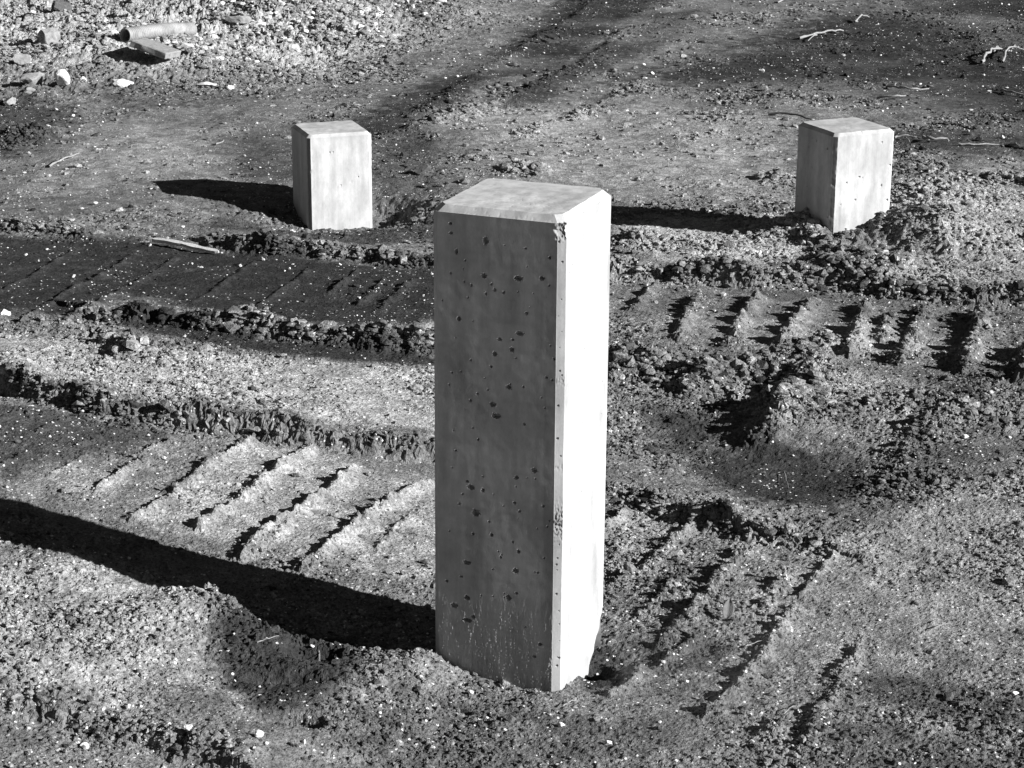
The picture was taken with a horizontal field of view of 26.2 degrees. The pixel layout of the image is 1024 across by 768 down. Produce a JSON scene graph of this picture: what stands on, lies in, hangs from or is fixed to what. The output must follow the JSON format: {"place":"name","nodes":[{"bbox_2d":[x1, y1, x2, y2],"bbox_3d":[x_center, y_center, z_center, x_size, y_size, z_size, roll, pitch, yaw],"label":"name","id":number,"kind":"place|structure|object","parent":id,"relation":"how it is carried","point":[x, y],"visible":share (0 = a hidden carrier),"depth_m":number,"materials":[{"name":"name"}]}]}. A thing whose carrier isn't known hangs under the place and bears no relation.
{"place":"outdoors","nodes":[
{"label":"outdoors","id":0,"kind":"place"},
{"bbox_2d":[0,0,1023,767],"bbox_3d":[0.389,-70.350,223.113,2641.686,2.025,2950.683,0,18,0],"label":"ground","id":1,"kind":"structure","parent":0,"point":[830,594],"depth_m":5.55,"materials":[{"name":"soil"}]},
{"bbox_2d":[0,309,10,315],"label":"rock","id":2,"kind":"object","parent":1,"relation":"on","point":[5,312],"visible":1,"depth_m":6.63,"materials":[{"name":"stone"}]},
{"bbox_2d":[3,96,15,105],"bbox_3d":[-2.399,-1.349,10.525,0.058,0.049,0.062,4,12,-8],"label":"rock","id":3,"kind":"object","parent":1,"relation":"on","point":[10,101],"visible":1,"depth_m":10.52,"materials":[{"name":"grey stone"}]},
{"bbox_2d":[12,54,31,64],"bbox_3d":[-2.510,-1.666,11.316,0.085,0.061,0.106,9,14,26],"label":"rock","id":4,"kind":"object","parent":1,"relation":"on","point":[21,59],"visible":1,"depth_m":11.29,"materials":[{"name":"grey stone"}]},
{"bbox_2d":[23,87,35,93],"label":"rock","id":5,"kind":"object","parent":1,"relation":"on","point":[30,90],"visible":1,"depth_m":10.77,"materials":[{"name":"grey stone"}]},
{"bbox_2d":[18,72,44,83],"bbox_3d":[-2.378,-1.497,10.901,0.123,0.089,0.086,1,18,2],"label":"rock","id":6,"kind":"object","parent":1,"relation":"on","point":[35,78],"visible":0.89,"depth_m":10.88,"materials":[{"name":"grey stone"}]},
{"bbox_2d":[38,27,59,43],"bbox_3d":[-2.435,-1.824,11.597,0.107,0.100,0.080,-14,23,-37],"label":"rock","id":7,"kind":"object","parent":1,"relation":"on","point":[48,36],"visible":0.98,"depth_m":11.57,"materials":[{"name":"grey stone"}]},
{"bbox_2d":[54,69,69,85],"bbox_3d":[-2.221,-1.512,10.865,0.084,0.082,0.063,1,18,3],"label":"rock","id":8,"kind":"object","parent":1,"relation":"on","point":[62,77],"visible":1,"depth_m":10.85,"materials":[{"name":"stone"}]},
{"bbox_2d":[51,0,72,12],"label":"rock","id":9,"kind":"object","parent":1,"relation":"on","point":[59,5],"visible":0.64,"depth_m":12.52,"materials":[{"name":"grey stone"}]},
{"bbox_2d":[48,153,78,166],"bbox_3d":[-1.859,-0.933,9.133,0.039,0.023,0.247,7,19,18],"label":"twig","id":10,"kind":"object","parent":1,"relation":"on","point":[57,161],"visible":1,"depth_m":9.09,"materials":[{"name":"white wood"}]},
{"bbox_2d":[79,742,88,748],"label":"rock","id":11,"kind":"object","parent":1,"relation":"on","point":[86,744],"visible":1,"depth_m":3.63,"materials":[{"name":"stone"}]},
{"bbox_2d":[111,79,133,87],"bbox_3d":[-1.938,-1.494,10.971,0.074,0.055,0.122,9,20,25],"label":"rock","id":12,"kind":"object","parent":1,"relation":"on","point":[120,83],"visible":0.97,"depth_m":10.93,"materials":[{"name":"stone"}]},
{"bbox_2d":[130,38,180,58],"bbox_3d":[-1.841,-1.732,11.379,0.238,0.037,0.176,22,18,18],"label":"broken slab","id":13,"kind":"object","parent":1,"relation":"on","point":[155,48],"depth_m":11.33,"materials":[{"name":"grey concrete"}]},
{"bbox_2d":[120,22,196,42],"bbox_3d":[-1.879,-1.879,11.779,0.092,0.114,0.540,12,21,31],"label":"drain pipe","id":14,"kind":"object","parent":1,"relation":"on","point":[148,31],"visible":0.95,"depth_m":11.70,"materials":[{"name":"concrete"}]},
{"bbox_2d":[152,238,218,252],"bbox_3d":[-1.118,-0.475,7.558,0.277,0.022,0.025,10,20,27],"label":"wooden lath","id":15,"kind":"object","parent":1,"relation":"on","point":[183,244],"visible":1,"depth_m":7.55,"materials":[{"name":"grey wood"}]},
{"bbox_2d":[184,724,192,730],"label":"rock","id":16,"kind":"object","parent":1,"relation":"on","point":[188,727],"visible":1,"depth_m":3.65,"materials":[{"name":"stone"}]},
{"bbox_2d":[196,82,219,86],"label":"rock","id":17,"kind":"object","parent":1,"relation":"on","point":[204,84],"visible":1,"depth_m":11.05,"materials":[{"name":"stone"}]},
{"bbox_2d":[29,0,446,65],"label":"heap gravel","id":18,"kind":"structure","parent":1,"relation":"on","point":[259,23],"depth_m":12.61,"materials":[{"name":"grey gravel"}]},
{"bbox_2d":[225,16,251,23],"bbox_3d":[-1.560,-2.073,12.562,0.157,0.056,0.084,-3,18,-10],"label":"rock","id":19,"kind":"object","parent":1,"relation":"on","point":[239,19],"visible":1,"depth_m":12.54,"materials":[{"name":"grey stone"}]},
{"bbox_2d":[254,729,263,737],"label":"rock","id":20,"kind":"object","parent":1,"relation":"on","point":[258,733],"visible":1,"depth_m":3.67,"materials":[{"name":"stone"}]},
{"bbox_2d":[287,44,298,50],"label":"rock","id":21,"kind":"object","parent":1,"relation":"on","point":[295,47],"visible":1,"depth_m":12.16,"materials":[{"name":"stone"}]},
{"bbox_2d":[291,120,371,230],"bbox_3d":[-0.685,-0.661,8.411,0.251,0.646,0.250,-6,19,-19],"label":"concrete post","id":22,"kind":"object","parent":1,"relation":"on","point":[332,172],"visible":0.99,"depth_m":8.26,"materials":[{"name":"grey concrete"}]},
{"bbox_2d":[414,164,431,174],"bbox_3d":[-0.358,-0.861,8.853,0.070,0.046,0.048,0,18,-1],"label":"rock","id":23,"kind":"object","parent":1,"relation":"on","point":[420,169],"visible":1,"depth_m":8.84,"materials":[{"name":"grey stone"}]},
{"bbox_2d":[0,0,1023,749],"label":"soil lumps","id":24,"kind":"object","parent":1,"relation":"on","point":[862,284],"visible":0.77,"depth_m":6.25,"materials":[{"name":"grey soil"}]},
{"bbox_2d":[0,0,1023,767],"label":"soil crumbs","id":25,"kind":"object","parent":1,"relation":"on","point":[666,362],"visible":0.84,"depth_m":6.22,"materials":[{"name":"grey soil"}]},
{"bbox_2d":[434,178,610,691],"bbox_3d":[0.017,0.235,4.098,0.251,1.198,0.251,7,19,21],"label":"concrete post","id":26,"kind":"object","parent":1,"relation":"on","point":[521,297],"visible":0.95,"depth_m":3.95,"materials":[{"name":"grey concrete"}]},
{"bbox_2d":[603,740,612,744],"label":"rock","id":27,"kind":"object","parent":1,"relation":"on","point":[607,742],"visible":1,"depth_m":3.83,"materials":[{"name":"stone"}]},
{"bbox_2d":[722,598,733,619],"bbox_3d":[0.430,0.447,4.381,0.024,0.010,0.049,12,54,3],"label":"fallen leaf","id":28,"kind":"object","parent":1,"relation":"on","point":[728,609],"visible":1,"depth_m":4.38,"materials":[{"name":"grey plant"}]},
{"bbox_2d":[768,112,810,119],"bbox_3d":[1.295,-1.250,10.250,0.215,0.019,0.032,10,20,27],"label":"twig","id":29,"kind":"object","parent":1,"relation":"on","point":[775,113],"visible":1,"depth_m":10.26,"materials":[{"name":"grey wood"}]},
{"bbox_2d":[798,29,843,40],"bbox_3d":[1.837,-2.100,13.247,0.114,0.026,0.560,10,20,29],"label":"twig","id":30,"kind":"object","parent":1,"relation":"on","point":[809,35],"visible":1,"depth_m":13.25,"materials":[{"name":"grey wood"}]},
{"bbox_2d":[795,117,893,233],"bbox_3d":[1.172,-0.541,7.865,0.251,0.776,0.251,-8,20,-24],"label":"concrete post","id":31,"kind":"object","parent":1,"relation":"on","point":[843,173],"visible":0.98,"depth_m":7.70,"materials":[{"name":"grey concrete"}]},
{"bbox_2d":[854,14,868,22],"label":"twig","id":32,"kind":"object","parent":1,"relation":"on","point":[856,20],"visible":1,"depth_m":13.91,"materials":[{"name":"grey wood"}]},
{"bbox_2d":[876,95,905,98],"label":"twig","id":33,"kind":"object","parent":1,"relation":"on","point":[879,97],"visible":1,"depth_m":10.81,"materials":[{"name":"grey wood"}]},
{"bbox_2d":[894,134,919,142],"bbox_3d":[1.763,-1.082,9.725,0.099,0.018,0.156,-5,19,-17],"label":"twig","id":34,"kind":"object","parent":1,"relation":"on","point":[896,136],"visible":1,"depth_m":9.77,"materials":[{"name":"grey wood"}]},
{"bbox_2d":[886,83,928,89],"bbox_3d":[2.001,-1.524,11.285,0.142,0.032,0.236,-12,22,-34],"label":"twig","id":35,"kind":"object","parent":1,"relation":"on","point":[894,85],"visible":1,"depth_m":11.22,"materials":[{"name":"grey wood"}]},
{"bbox_2d":[921,135,948,141],"bbox_3d":[1.846,-1.080,9.684,0.142,0.028,0.064,17,24,42],"label":"twig","id":36,"kind":"object","parent":1,"relation":"on","point":[924,137],"visible":1,"depth_m":9.66,"materials":[{"name":"grey wood"}]},
{"bbox_2d":[958,143,998,145],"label":"twig","id":37,"kind":"object","parent":1,"relation":"on","point":[961,144],"visible":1,"depth_m":9.59,"materials":[{"name":"grey wood"}]},
{"bbox_2d":[986,691,993,695],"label":"rock","id":38,"kind":"object","parent":1,"relation":"on","point":[990,693],"visible":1,"depth_m":4.03,"materials":[{"name":"grey stone"}]},
{"bbox_2d":[980,46,1009,62],"bbox_3d":[2.713,-1.857,12.400,0.075,0.063,0.685,7,19,21],"label":"twig","id":39,"kind":"object","parent":1,"relation":"on","point":[989,52],"visible":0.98,"depth_m":12.37,"materials":[{"name":"grey wood"}]},
{"bbox_2d":[999,89,1023,94],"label":"twig","id":40,"kind":"object","parent":1,"relation":"on","point":[1005,90],"visible":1,"depth_m":11.04,"materials":[{"name":"grey wood"}]},
{"bbox_2d":[1001,45,1023,62],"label":"twig","id":41,"kind":"object","parent":1,"relation":"on","point":[1005,51],"visible":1,"depth_m":12.47,"materials":[{"name":"grey wood"}]},
{"bbox_2d":[0,1,1023,767],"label":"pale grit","id":42,"kind":"object","parent":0,"point":[614,341],"visible":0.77,"depth_m":6.76,"materials":[{"name":"stone"}]}
]}

